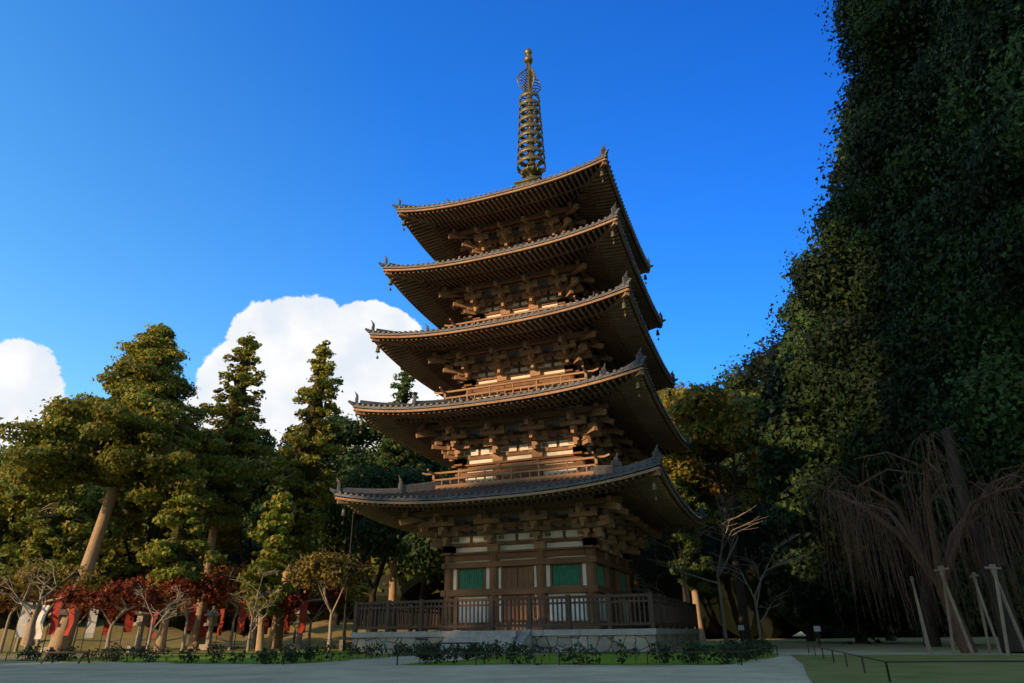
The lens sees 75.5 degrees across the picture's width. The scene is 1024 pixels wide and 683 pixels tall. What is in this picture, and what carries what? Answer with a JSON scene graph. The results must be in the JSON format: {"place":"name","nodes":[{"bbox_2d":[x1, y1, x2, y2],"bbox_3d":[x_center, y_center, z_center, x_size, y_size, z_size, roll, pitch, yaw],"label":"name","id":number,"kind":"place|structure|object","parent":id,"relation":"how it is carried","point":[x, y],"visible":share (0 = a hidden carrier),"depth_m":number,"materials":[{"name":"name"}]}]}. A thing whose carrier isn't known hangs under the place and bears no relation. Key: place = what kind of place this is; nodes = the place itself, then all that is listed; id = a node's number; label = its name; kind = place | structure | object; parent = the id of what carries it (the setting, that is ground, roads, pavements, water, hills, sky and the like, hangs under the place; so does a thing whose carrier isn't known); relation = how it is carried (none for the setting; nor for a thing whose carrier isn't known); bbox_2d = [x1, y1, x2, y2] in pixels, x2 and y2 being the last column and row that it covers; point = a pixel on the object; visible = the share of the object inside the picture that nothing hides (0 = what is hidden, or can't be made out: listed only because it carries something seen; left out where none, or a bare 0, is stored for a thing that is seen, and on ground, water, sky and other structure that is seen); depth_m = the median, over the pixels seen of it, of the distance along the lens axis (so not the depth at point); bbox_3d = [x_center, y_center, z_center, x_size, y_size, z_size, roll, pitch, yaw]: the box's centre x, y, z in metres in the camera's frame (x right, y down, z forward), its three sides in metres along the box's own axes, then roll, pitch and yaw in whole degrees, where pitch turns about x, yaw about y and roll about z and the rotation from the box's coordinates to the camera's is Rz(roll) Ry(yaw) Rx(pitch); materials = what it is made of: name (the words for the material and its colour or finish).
{"place":"outdoors","nodes":[
{"label":"outdoors","id":0,"kind":"place"},
{"bbox_2d":[0,618,437,650],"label":"ground bank","id":1,"kind":"structure","parent":0,"point":[319,635],"depth_m":52.54,"materials":[{"name":"brown soil"}]},
{"bbox_2d":[231,590,270,640],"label":"maple tree","id":2,"kind":"object","parent":1,"relation":"on","point":[238,603],"visible":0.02,"depth_m":48.46,"materials":[{"name":"red plant"}]},
{"bbox_2d":[0,0,862,457],"label":"sky","id":3,"kind":"structure","parent":0,"point":[214,172],"materials":[{"name":"blue"}]},
{"bbox_2d":[0,631,1023,682],"bbox_3d":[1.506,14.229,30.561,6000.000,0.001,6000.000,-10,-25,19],"label":"ground","id":4,"kind":"structure","parent":0,"point":[784,666],"depth_m":13.78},
{"bbox_2d":[0,558,76,652],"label":"maple tree","id":5,"kind":"object","parent":4,"relation":"on","point":[16,606],"visible":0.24,"depth_m":36.16,"materials":[{"name":"red plant"}]},
{"bbox_2d":[0,552,86,655],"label":"bare tree","id":6,"kind":"object","parent":4,"relation":"on","point":[32,621],"visible":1,"depth_m":31.39,"materials":[{"name":"brown plant"}]},
{"bbox_2d":[0,561,104,653],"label":"maple tree","id":7,"kind":"object","parent":4,"relation":"on","point":[92,579],"visible":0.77,"depth_m":34.83,"materials":[{"name":"brown plant"}]},
{"bbox_2d":[40,651,89,663],"bbox_3d":[-13.506,9.577,20.053,1.600,0.341,0.434,-7,-25,14],"label":"trestle rail","id":8,"kind":"object","parent":4,"relation":"on","point":[79,661],"visible":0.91,"depth_m":20.04,"materials":[{"name":"brown wood"}]},
{"bbox_2d":[50,576,169,653],"bbox_3d":[-19.774,13.146,32.070,4.347,3.643,5.356,-10,-25,19],"label":"maple tree","id":9,"kind":"object","parent":4,"relation":"on","point":[119,596],"visible":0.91,"depth_m":31.70,"materials":[{"name":"red plant"}]},
{"bbox_2d":[0,323,258,650],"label":"cedar tree","id":10,"kind":"object","parent":4,"relation":"on","point":[132,438],"visible":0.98,"depth_m":37.26,"materials":[{"name":"green plant"}]},
{"bbox_2d":[8,599,307,655],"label":"banners","id":11,"kind":"object","parent":4,"relation":"on","point":[21,625],"visible":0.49,"depth_m":33.75,"materials":[{"name":"fabric"},{"name":"wood"}]},
{"bbox_2d":[133,582,201,652],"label":"bare tree","id":12,"kind":"object","parent":4,"relation":"on","point":[152,629],"visible":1,"depth_m":29.90,"materials":[{"name":"brown plant"}]},
{"bbox_2d":[92,468,252,576],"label":"broadleaf tree","id":13,"kind":"object","parent":4,"relation":"on","point":[227,540],"visible":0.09,"depth_m":64.97,"materials":[{"name":"green plant"}]},
{"bbox_2d":[40,603,310,651],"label":"stone lanterns","id":14,"kind":"object","parent":4,"relation":"on","point":[212,615],"visible":0.53,"depth_m":37.58,"materials":[{"name":"grey stone"}]},
{"bbox_2d":[125,569,238,651],"bbox_3d":[-17.970,14.322,35.698,5.935,4.394,5.924,-10,-25,19],"label":"maple tree","id":15,"kind":"object","parent":4,"relation":"on","point":[212,589],"visible":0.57,"depth_m":35.28,"materials":[{"name":"red plant"}]},
{"bbox_2d":[136,461,229,651],"bbox_3d":[-18.085,11.364,35.916,4.144,9.990,4.272,-10,-25,19],"label":"cedar tree","id":16,"kind":"object","parent":4,"relation":"on","point":[184,520],"visible":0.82,"depth_m":35.89,"materials":[{"name":"green plant"}]},
{"bbox_2d":[5,647,425,664],"bbox_3d":[-10.409,10.891,23.043,12.831,0.270,8.436,-10,-25,19],"label":"low fence","id":17,"kind":"object","parent":4,"relation":"on","point":[224,653],"visible":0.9,"depth_m":19.30,"materials":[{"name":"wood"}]},
{"bbox_2d":[185,559,251,649],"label":"maple tree","id":18,"kind":"object","parent":4,"relation":"on","point":[234,574],"visible":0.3,"depth_m":37.64,"materials":[{"name":"red plant"}]},
{"bbox_2d":[202,422,321,635],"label":"broadleaf tree","id":19,"kind":"object","parent":4,"relation":"on","point":[256,512],"visible":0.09,"depth_m":61.69,"materials":[{"name":"green plant"}]},
{"bbox_2d":[246,580,317,648],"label":"maple tree","id":20,"kind":"object","parent":4,"relation":"on","point":[311,609],"visible":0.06,"depth_m":40.24,"materials":[{"name":"red plant"}]},
{"bbox_2d":[257,340,346,648],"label":"cedar tree","id":21,"kind":"object","parent":4,"relation":"on","point":[308,473],"visible":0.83,"depth_m":44.50,"materials":[{"name":"green plant"}]},
{"bbox_2d":[273,590,333,643],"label":"maple tree","id":22,"kind":"object","parent":4,"relation":"on","point":[296,626],"visible":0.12,"depth_m":44.05,"materials":[{"name":"red plant"}]},
{"bbox_2d":[271,579,351,648],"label":"maple tree","id":23,"kind":"object","parent":4,"relation":"on","point":[289,605],"visible":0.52,"depth_m":39.98,"materials":[{"name":"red plant"}]},
{"bbox_2d":[264,413,389,624],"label":"broadleaf tree","id":24,"kind":"object","parent":4,"relation":"on","point":[350,436],"visible":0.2,"depth_m":64.82,"materials":[{"name":"green plant"}]},
{"bbox_2d":[310,580,375,643],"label":"maple tree","id":25,"kind":"object","parent":4,"relation":"on","point":[358,592],"visible":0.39,"depth_m":42.57,"materials":[{"name":"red plant"}]},
{"bbox_2d":[295,457,435,631],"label":"broadleaf tree","id":26,"kind":"object","parent":4,"relation":"on","point":[330,541],"visible":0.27,"depth_m":53.02,"materials":[{"name":"green plant"}]},
{"bbox_2d":[339,510,444,631],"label":"broadleaf tree","id":27,"kind":"object","parent":4,"relation":"on","point":[376,538],"visible":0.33,"depth_m":45.86,"materials":[{"name":"green plant"}]},
{"bbox_2d":[373,367,425,631],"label":"cedar tree","id":28,"kind":"object","parent":4,"relation":"on","point":[396,454],"visible":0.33,"depth_m":60.98,"materials":[{"name":"green plant"}]},
{"bbox_2d":[365,434,457,565],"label":"broadleaf tree","id":29,"kind":"object","parent":4,"relation":"on","point":[437,467],"visible":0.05,"depth_m":62.94,"materials":[{"name":"green plant"}]},
{"bbox_2d":[433,642,478,652],"bbox_3d":[-1.920,10.526,22.626,1.600,0.425,0.300,-10,-25,19],"label":"bench","id":30,"kind":"object","parent":4,"relation":"on","point":[438,643],"visible":0.34,"depth_m":22.60,"materials":[{"name":"brown wood"}]},
{"bbox_2d":[2,645,1023,682],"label":"ground moss","id":31,"kind":"object","parent":4,"relation":"on","point":[820,669],"visible":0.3,"depth_m":15.26,"materials":[{"name":"green plant"}]},
{"bbox_2d":[0,581,50,651],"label":"maple tree","id":32,"kind":"object","parent":31,"relation":"on","point":[4,604],"visible":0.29,"depth_m":39.30,"materials":[{"name":"red plant"}]},
{"bbox_2d":[0,482,95,645],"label":"cedar tree","id":33,"kind":"object","parent":31,"relation":"on","point":[57,527],"visible":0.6,"depth_m":47.64,"materials":[{"name":"green plant"}]},
{"bbox_2d":[30,568,111,594],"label":"maple tree","id":34,"kind":"object","parent":31,"relation":"on","point":[104,581],"visible":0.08,"depth_m":45.86,"materials":[{"name":"red plant"}]},
{"bbox_2d":[32,587,114,649],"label":"maple tree","id":35,"kind":"object","parent":31,"relation":"on","point":[84,615],"visible":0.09,"depth_m":39.18,"materials":[{"name":"red plant"}]},
{"bbox_2d":[0,437,158,557],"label":"broadleaf tree","id":36,"kind":"object","parent":31,"relation":"on","point":[11,510],"visible":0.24,"depth_m":53.18,"materials":[{"name":"green plant"}]},
{"bbox_2d":[98,648,141,658],"bbox_3d":[-14.147,11.297,23.927,1.600,0.341,0.434,-5,-24,9],"label":"trestle rail","id":37,"kind":"object","parent":31,"relation":"on","point":[118,649],"visible":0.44,"depth_m":23.98,"materials":[{"name":"brown wood"}]},
{"bbox_2d":[135,598,184,621],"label":"maple tree","id":38,"kind":"object","parent":31,"relation":"on","point":[177,609],"visible":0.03,"depth_m":45.34,"materials":[{"name":"red plant"}]},
{"bbox_2d":[178,596,236,643],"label":"maple tree","id":39,"kind":"object","parent":31,"relation":"on","point":[230,607],"visible":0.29,"depth_m":43.85,"materials":[{"name":"red plant"}]},
{"bbox_2d":[15,639,429,663],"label":"low shrubs","id":40,"kind":"object","parent":31,"relation":"on","point":[265,657],"visible":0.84,"depth_m":20.33,"materials":[{"name":"green plant"}]},
{"bbox_2d":[187,331,273,648],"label":"cedar tree","id":41,"kind":"object","parent":31,"relation":"on","point":[237,434],"visible":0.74,"depth_m":46.66,"materials":[{"name":"green plant"}]},
{"bbox_2d":[225,568,280,651],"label":"bare tree","id":42,"kind":"object","parent":31,"relation":"on","point":[251,626],"visible":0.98,"depth_m":32.94,"materials":[{"name":"brown plant"}]},
{"bbox_2d":[236,489,303,650],"bbox_3d":[-13.006,12.158,35.885,2.740,8.441,3.848,-10,-25,19],"label":"cedar tree","id":43,"kind":"object","parent":31,"relation":"on","point":[277,528],"visible":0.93,"depth_m":35.61,"materials":[{"name":"green plant"}]},
{"bbox_2d":[276,549,376,650],"bbox_3d":[-9.146,12.704,32.843,4.087,4.860,4.767,-10,-25,19],"label":"maple tree","id":44,"kind":"object","parent":31,"relation":"on","point":[329,567],"visible":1,"depth_m":32.42,"materials":[{"name":"green plant"}]},
{"bbox_2d":[339,511,358,650],"bbox_3d":[-8.022,11.768,32.937,0.779,6.620,0.257,-20,-30,37],"label":"lamp pole","id":45,"kind":"object","parent":31,"relation":"on","point":[341,642],"visible":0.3,"depth_m":32.52,"materials":[{"name":"metal"}]},
{"bbox_2d":[396,644,777,664],"bbox_3d":[3.869,9.866,21.089,8.631,0.270,14.736,-10,-25,19],"label":"low fence","id":46,"kind":"object","parent":31,"relation":"on","point":[593,652],"visible":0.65,"depth_m":15.48,"materials":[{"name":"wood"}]},
{"bbox_2d":[414,636,773,664],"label":"low shrubs","id":47,"kind":"object","parent":31,"relation":"on","point":[754,643],"visible":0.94,"depth_m":16.02,"materials":[{"name":"green plant"}]},
{"bbox_2d":[706,534,814,639],"bbox_3d":[12.261,12.210,32.452,5.279,5.003,3.614,-2,-24,3],"label":"bare tree","id":48,"kind":"object","parent":31,"relation":"on","point":[756,604],"visible":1,"depth_m":32.24,"materials":[{"name":"brown plant"}]},
{"bbox_2d":[807,644,885,672],"bbox_3d":[7.293,7.164,15.067,0.047,0.270,13.560,-8,-25,16],"label":"fence","id":49,"kind":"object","parent":31,"relation":"on","point":[862,657],"depth_m":12.94,"materials":[{"name":"brown wood"}]},
{"bbox_2d":[885,660,1023,681],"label":"lawn fence","id":50,"kind":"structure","parent":31,"relation":"on","point":[887,670],"depth_m":9.12,"materials":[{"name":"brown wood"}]},
{"bbox_2d":[351,628,699,654],"bbox_3d":[1.195,13.536,30.012,12.680,0.830,14.360,-10,-25,19],"label":"stone base","id":51,"kind":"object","parent":4,"relation":"on","point":[603,640],"depth_m":24.59,"materials":[{"name":"stone"}]},
{"bbox_2d":[329,48,707,630],"bbox_3d":[1.306,-3.412,38.362,14.802,37.020,14.802,-10,-25,19],"label":"pagoda","id":52,"kind":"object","parent":51,"relation":"on","point":[534,360],"visible":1,"depth_m":31.68,"materials":[{"name":"paint"}]},
{"bbox_2d":[352,592,698,631],"bbox_3d":[1.491,12.944,31.129,12.600,1.210,12.600,-10,-25,19],"label":"wooden fence","id":53,"kind":"object","parent":51,"relation":"on","point":[666,612],"visible":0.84,"depth_m":26.14,"materials":[{"name":"brown wood"}]},
{"bbox_2d":[630,464,694,628],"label":"broadleaf tree","id":54,"kind":"object","parent":4,"relation":"on","point":[635,564],"depth_m":63.33,"materials":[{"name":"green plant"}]},
{"bbox_2d":[629,524,712,602],"bbox_3d":[8.047,12.531,34.530,5.610,6.196,5.122,-10,-25,19],"label":"bare tree","id":55,"kind":"object","parent":4,"relation":"on","point":[684,584],"visible":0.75,"depth_m":34.60,"materials":[{"name":"brown plant"}]},
{"bbox_2d":[662,462,716,640],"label":"cedar tree","id":56,"kind":"object","parent":4,"relation":"on","point":[696,564],"visible":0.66,"depth_m":54.67,"materials":[{"name":"green plant"}]},
{"bbox_2d":[633,377,772,640],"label":"broadleaf tree","id":57,"kind":"object","parent":4,"relation":"on","point":[712,420],"visible":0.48,"depth_m":52.39,"materials":[{"name":"green plant"}]},
{"bbox_2d":[657,382,751,628],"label":"broadleaf tree","id":58,"kind":"object","parent":4,"relation":"on","point":[689,468],"visible":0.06,"depth_m":58.77,"materials":[{"name":"green plant"}]},
{"bbox_2d":[646,485,768,642],"bbox_3d":[10.359,11.901,35.569,6.212,8.130,5.797,-3,-24,4],"label":"bare tree","id":59,"kind":"object","parent":4,"relation":"on","point":[718,574],"visible":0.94,"depth_m":36.09,"materials":[{"name":"brown plant"}]},
{"bbox_2d":[738,625,743,642],"bbox_3d":[12.118,15.452,34.834,0.300,1.000,0.115,-10,-25,19],"label":"sign post","id":60,"kind":"object","parent":4,"relation":"on","point":[741,627],"visible":0.82,"depth_m":34.89,"materials":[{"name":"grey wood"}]},
{"bbox_2d":[813,625,820,645],"bbox_3d":[14.802,14.209,31.970,0.300,0.900,0.115,-10,-25,19],"label":"sign post","id":61,"kind":"object","parent":4,"relation":"on","point":[816,628],"visible":1,"depth_m":32.00,"materials":[{"name":"grey wood"}]},
{"bbox_2d":[741,0,1023,652],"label":"evergreen trees","id":62,"kind":"object","parent":4,"relation":"on","point":[901,314],"visible":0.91,"depth_m":30.44,"materials":[{"name":"green plant"}]},
{"bbox_2d":[777,430,1023,652],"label":"weeping cherry tree","id":63,"kind":"object","parent":4,"relation":"on","point":[908,539],"visible":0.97,"depth_m":20.80,"materials":[{"name":"brown plant"}]},
{"bbox_2d":[910,564,1023,655],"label":"support posts","id":64,"kind":"object","parent":4,"relation":"on","point":[993,568],"visible":0.87,"depth_m":19.24,"materials":[{"name":"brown wood"}]},
{"bbox_2d":[0,323,1023,638],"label":"forest hillside","id":65,"kind":"structure","parent":0,"point":[116,565],"depth_m":66.36,"materials":[{"name":"green plant"}]}
]}

